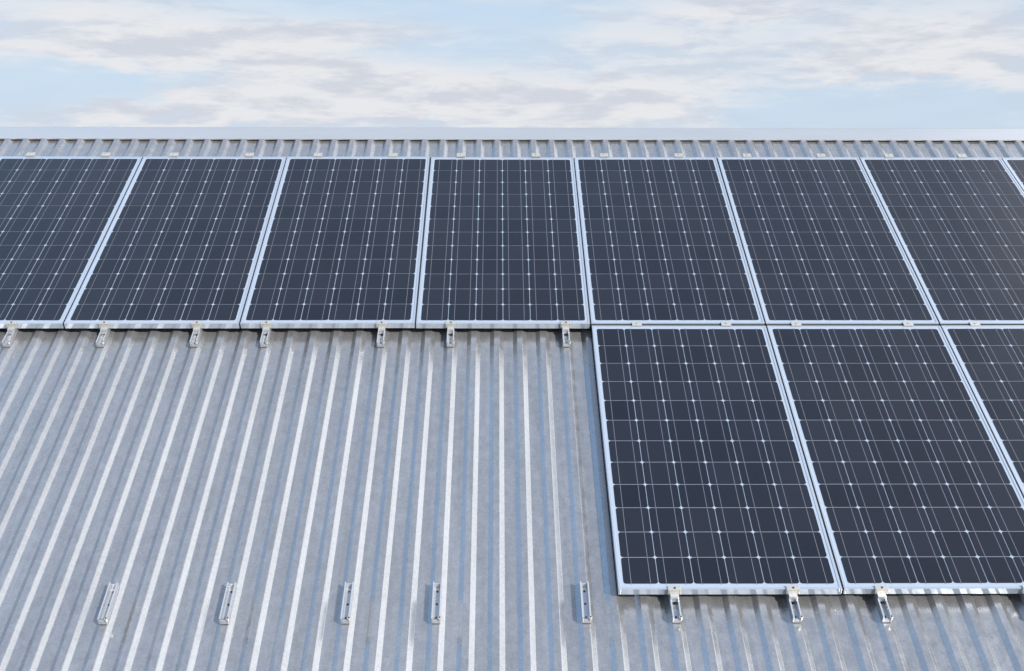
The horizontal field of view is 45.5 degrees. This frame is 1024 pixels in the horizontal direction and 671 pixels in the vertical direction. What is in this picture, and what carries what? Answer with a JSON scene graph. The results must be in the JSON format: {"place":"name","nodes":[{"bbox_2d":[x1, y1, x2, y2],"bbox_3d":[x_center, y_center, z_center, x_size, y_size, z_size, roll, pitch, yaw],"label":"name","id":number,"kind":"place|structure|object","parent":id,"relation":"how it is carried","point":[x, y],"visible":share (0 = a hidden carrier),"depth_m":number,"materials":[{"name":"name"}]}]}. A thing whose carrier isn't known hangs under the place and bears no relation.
{"place":"outdoors","nodes":[
{"label":"outdoors","id":0,"kind":"place"},
{"bbox_2d":[0,0,1023,127],"label":"sky","id":1,"kind":"structure","parent":0,"point":[64,63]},
{"label":"ground","id":2,"kind":"structure","parent":0,"visible":0},
{"bbox_2d":[0,127,1023,670],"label":"metal roof building","id":3,"kind":"structure","parent":2,"relation":"on","point":[290,483],"depth_m":5.93,"materials":[{"name":"metal"}]},
{"bbox_2d":[2,321,19,346],"bbox_3d":[-2.842,-0.025,6.928,0.058,0.080,0.214,0,37,-1],"label":"clamp bracket","id":4,"kind":"object","parent":3,"relation":"attached to","point":[10,335],"visible":0.94,"depth_m":6.92,"materials":[{"name":"metal"}]},
{"bbox_2d":[25,152,35,156],"bbox_3d":[-3.348,-1.232,8.519,0.058,0.085,0.045,0,37,-1],"label":"top clamp","id":5,"kind":"object","parent":3,"relation":"attached to","point":[30,154],"visible":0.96,"depth_m":8.49,"materials":[{"name":"metal"}]},
{"bbox_2d":[0,156,142,327],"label":"solar panel","id":6,"kind":"object","parent":3,"relation":"attached to","point":[57,215],"visible":1,"depth_m":7.78,"materials":[{"name":"glass"}]},
{"bbox_2d":[96,321,111,346],"bbox_3d":[-2.317,-0.025,6.934,0.058,0.080,0.214,0,37,-1],"label":"clamp bracket","id":7,"kind":"object","parent":3,"relation":"attached to","point":[104,333],"visible":0.96,"depth_m":6.93,"materials":[{"name":"metal"}]},
{"bbox_2d":[101,152,110,156],"bbox_3d":[-2.827,-1.232,8.525,0.058,0.085,0.045,0,37,-1],"label":"top clamp","id":8,"kind":"object","parent":3,"relation":"attached to","point":[105,154],"visible":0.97,"depth_m":8.50,"materials":[{"name":"metal"}]},
{"bbox_2d":[97,582,119,624],"bbox_3d":[-1.772,1.180,5.374,0.045,0.044,0.214,0,37,-1],"label":"mounting rail","id":9,"kind":"object","parent":3,"relation":"attached to","point":[107,606],"visible":1,"depth_m":5.37,"materials":[{"name":"metal"}]},
{"bbox_2d":[169,153,178,156],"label":"top clamp","id":10,"kind":"object","parent":3,"relation":"attached to","point":[174,155],"visible":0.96,"depth_m":8.50,"materials":[{"name":"metal"}]},
{"bbox_2d":[64,157,286,327],"bbox_3d":[-2.055,-0.643,7.738,1.000,0.035,1.956,0,37,-1],"label":"solar panel","id":11,"kind":"object","parent":3,"relation":"attached to","point":[181,245],"visible":1,"depth_m":7.59,"materials":[{"name":"glass"}]},
{"bbox_2d":[190,321,203,346],"bbox_3d":[-1.792,-0.025,6.940,0.058,0.080,0.214,0,37,-1],"label":"clamp bracket","id":12,"kind":"object","parent":3,"relation":"attached to","point":[196,333],"visible":0.96,"depth_m":6.94,"materials":[{"name":"metal"}]},
{"bbox_2d":[219,582,236,623],"bbox_3d":[-1.248,1.180,5.379,0.045,0.044,0.214,0,37,-1],"label":"mounting rail","id":13,"kind":"object","parent":3,"relation":"attached to","point":[227,604],"visible":1,"depth_m":5.38,"materials":[{"name":"metal"}]},
{"bbox_2d":[245,153,253,156],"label":"top clamp","id":14,"kind":"object","parent":3,"relation":"attached to","point":[249,154],"visible":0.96,"depth_m":8.51,"materials":[{"name":"metal"}]},
{"bbox_2d":[260,321,271,346],"bbox_3d":[-1.399,-0.025,6.944,0.058,0.080,0.214,0,37,-1],"label":"clamp bracket","id":15,"kind":"object","parent":3,"relation":"attached to","point":[266,326],"visible":0.96,"depth_m":6.94,"materials":[{"name":"metal"}]},
{"bbox_2d":[314,153,322,156],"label":"top clamp","id":16,"kind":"object","parent":3,"relation":"attached to","point":[318,154],"visible":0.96,"depth_m":8.52,"materials":[{"name":"metal"}]},
{"bbox_2d":[240,157,430,327],"bbox_3d":[-1.056,-0.644,7.749,1.000,0.036,1.956,0,37,-1],"label":"solar panel","id":17,"kind":"object","parent":3,"relation":"attached to","point":[342,245],"visible":1,"depth_m":7.60,"materials":[{"name":"glass"}]},
{"bbox_2d":[340,582,353,623],"bbox_3d":[-0.723,1.179,5.385,0.045,0.044,0.214,0,37,-1],"label":"mounting rail","id":18,"kind":"object","parent":3,"relation":"attached to","point":[346,608],"visible":1,"depth_m":5.39,"materials":[{"name":"metal"}]},
{"bbox_2d":[376,321,386,346],"bbox_3d":[-0.743,-0.025,6.952,0.058,0.080,0.214,0,37,-1],"label":"clamp bracket","id":19,"kind":"object","parent":3,"relation":"attached to","point":[381,326],"visible":1,"depth_m":6.95,"materials":[{"name":"metal"}]},
{"bbox_2d":[389,153,397,156],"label":"top clamp","id":20,"kind":"object","parent":3,"relation":"attached to","point":[393,154],"visible":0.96,"depth_m":8.52,"materials":[{"name":"metal"}]},
{"bbox_2d":[431,582,441,623],"bbox_3d":[-0.329,1.179,5.389,0.045,0.044,0.214,0,37,-1],"label":"mounting rail","id":21,"kind":"object","parent":3,"relation":"attached to","point":[436,617],"visible":1,"depth_m":5.39,"materials":[{"name":"metal"}]},
{"bbox_2d":[446,321,455,346],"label":"clamp bracket","id":22,"kind":"object","parent":3,"relation":"attached to","point":[450,326],"visible":1,"depth_m":6.95,"materials":[{"name":"metal"}]},
{"bbox_2d":[457,153,464,156],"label":"top clamp","id":23,"kind":"object","parent":3,"relation":"attached to","point":[460,154],"visible":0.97,"depth_m":8.52,"materials":[{"name":"metal"}]},
{"bbox_2d":[416,157,590,328],"bbox_3d":[-0.055,-0.642,7.760,1.000,0.037,1.956,0,37,-1],"label":"solar panel","id":24,"kind":"object","parent":3,"relation":"attached to","point":[503,247],"visible":1,"depth_m":7.62,"materials":[{"name":"glass"}]},
{"bbox_2d":[532,153,539,157],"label":"top clamp","id":25,"kind":"object","parent":3,"relation":"attached to","point":[535,155],"visible":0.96,"depth_m":8.52,"materials":[{"name":"metal"}]},
{"bbox_2d":[561,321,570,346],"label":"clamp bracket","id":26,"kind":"object","parent":3,"relation":"attached to","point":[565,327],"visible":1,"depth_m":6.96,"materials":[{"name":"metal"}]},
{"bbox_2d":[579,581,592,622],"bbox_3d":[0.327,1.179,5.397,0.045,0.044,0.214,0,37,-1],"label":"mounting rail","id":27,"kind":"object","parent":3,"relation":"attached to","point":[586,616],"visible":1,"depth_m":5.39,"materials":[{"name":"metal"}]},
{"bbox_2d":[600,153,608,157],"bbox_3d":[0.644,-1.232,8.563,0.058,0.085,0.045,0,37,-1],"label":"top clamp","id":28,"kind":"object","parent":3,"relation":"attached to","point":[603,155],"visible":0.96,"depth_m":8.53,"materials":[{"name":"metal"}]},
{"bbox_2d":[632,322,641,325],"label":"clamp","id":29,"kind":"object","parent":3,"relation":"attached to","point":[636,323],"visible":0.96,"depth_m":6.96,"materials":[{"name":"metal"}]},
{"bbox_2d":[574,157,765,327],"bbox_3d":[0.944,-0.644,7.771,1.000,0.037,1.956,0,37,-1],"label":"solar panel","id":30,"kind":"object","parent":3,"relation":"attached to","point":[662,242],"visible":1,"depth_m":7.64,"materials":[{"name":"glass"}]},
{"bbox_2d":[668,586,682,622],"bbox_3d":[0.718,1.165,5.390,0.058,0.080,0.214,0,37,-1],"label":"clamp bracket","id":31,"kind":"object","parent":3,"relation":"attached to","point":[674,592],"visible":0.93,"depth_m":5.38,"materials":[{"name":"metal"}]},
{"bbox_2d":[674,153,682,157],"bbox_3d":[1.165,-1.232,8.569,0.058,0.085,0.045,0,37,-1],"label":"top clamp","id":32,"kind":"object","parent":3,"relation":"attached to","point":[678,155],"visible":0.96,"depth_m":8.54,"materials":[{"name":"metal"}]},
{"bbox_2d":[592,324,843,594],"bbox_3d":[0.963,0.541,6.201,1.000,0.036,1.974,0,37,-1],"label":"solar panel","id":33,"kind":"object","parent":3,"relation":"attached to","point":[710,487],"visible":1,"depth_m":6.03,"materials":[{"name":"glass"}]},
{"bbox_2d":[721,322,730,325],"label":"clamp","id":34,"kind":"object","parent":3,"relation":"attached to","point":[725,323],"visible":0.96,"depth_m":6.96,"materials":[{"name":"metal"}]},
{"bbox_2d":[742,153,751,157],"bbox_3d":[1.644,-1.232,8.574,0.058,0.085,0.045,0,37,-1],"label":"top clamp","id":35,"kind":"object","parent":3,"relation":"attached to","point":[746,155],"visible":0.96,"depth_m":8.54,"materials":[{"name":"metal"}]},
{"bbox_2d":[785,585,802,622],"bbox_3d":[1.242,1.165,5.396,0.058,0.080,0.214,0,37,-1],"label":"clamp bracket","id":36,"kind":"object","parent":3,"relation":"attached to","point":[796,615],"visible":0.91,"depth_m":5.39,"materials":[{"name":"metal"}]},
{"bbox_2d":[791,322,801,325],"bbox_3d":[1.622,-0.040,6.996,0.056,0.080,0.037,0,37,-1],"label":"clamp","id":37,"kind":"object","parent":3,"relation":"attached to","point":[795,323],"visible":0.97,"depth_m":6.97,"materials":[{"name":"metal"}]},
{"bbox_2d":[816,154,825,157],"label":"top clamp","id":38,"kind":"object","parent":3,"relation":"attached to","point":[820,155],"visible":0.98,"depth_m":8.55,"materials":[{"name":"metal"}]},
{"bbox_2d":[717,157,939,325],"bbox_3d":[1.944,-0.645,7.781,1.000,0.035,1.956,0,37,-1],"label":"solar panel","id":39,"kind":"object","parent":3,"relation":"attached to","point":[821,242],"visible":1,"depth_m":7.66,"materials":[{"name":"glass"}]},
{"bbox_2d":[873,585,893,622],"bbox_3d":[1.636,1.165,5.400,0.058,0.080,0.214,0,37,-1],"label":"clamp bracket","id":40,"kind":"object","parent":3,"relation":"attached to","point":[882,605],"visible":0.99,"depth_m":5.39,"materials":[{"name":"metal"}]},
{"bbox_2d":[884,154,893,157],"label":"top clamp","id":41,"kind":"object","parent":3,"relation":"attached to","point":[888,156],"visible":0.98,"depth_m":8.56,"materials":[{"name":"metal"}]},
{"bbox_2d":[766,324,1023,593],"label":"solar panel","id":42,"kind":"object","parent":3,"relation":"attached to","point":[916,487],"visible":1,"depth_m":6.07,"materials":[{"name":"glass"}]},
{"bbox_2d":[902,322,913,325],"bbox_3d":[2.264,-0.040,7.003,0.056,0.080,0.037,0,37,-1],"label":"clamp","id":43,"kind":"object","parent":3,"relation":"attached to","point":[907,323],"visible":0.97,"depth_m":6.98,"materials":[{"name":"metal"}]},
{"bbox_2d":[860,157,1023,323],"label":"solar panel","id":44,"kind":"object","parent":3,"relation":"attached to","point":[957,224],"visible":1,"depth_m":7.82,"materials":[{"name":"glass"}]},
{"bbox_2d":[957,154,966,157],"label":"top clamp","id":45,"kind":"object","parent":3,"relation":"attached to","point":[961,156],"visible":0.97,"depth_m":8.56,"materials":[{"name":"metal"}]},
{"bbox_2d":[969,322,980,325],"bbox_3d":[2.647,-0.040,7.008,0.056,0.080,0.037,0,37,-1],"label":"clamp","id":46,"kind":"object","parent":3,"relation":"attached to","point":[974,323],"visible":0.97,"depth_m":6.98,"materials":[{"name":"metal"}]},
{"bbox_2d":[940,324,1023,495],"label":"solar panel","id":47,"kind":"object","parent":3,"relation":"attached to","point":[990,358],"visible":1,"depth_m":6.63,"materials":[{"name":"glass"}]},
{"bbox_2d":[1002,158,1023,189],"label":"solar panel","id":48,"kind":"object","parent":3,"relation":"on","point":[1015,166],"visible":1,"depth_m":8.46,"materials":[{"name":"glass"}]},
{"bbox_2d":[1019,585,1023,604],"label":"clamp bracket","id":49,"kind":"object","parent":3,"relation":"attached to","point":[1022,597],"visible":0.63,"depth_m":5.43,"materials":[{"name":"metal"}]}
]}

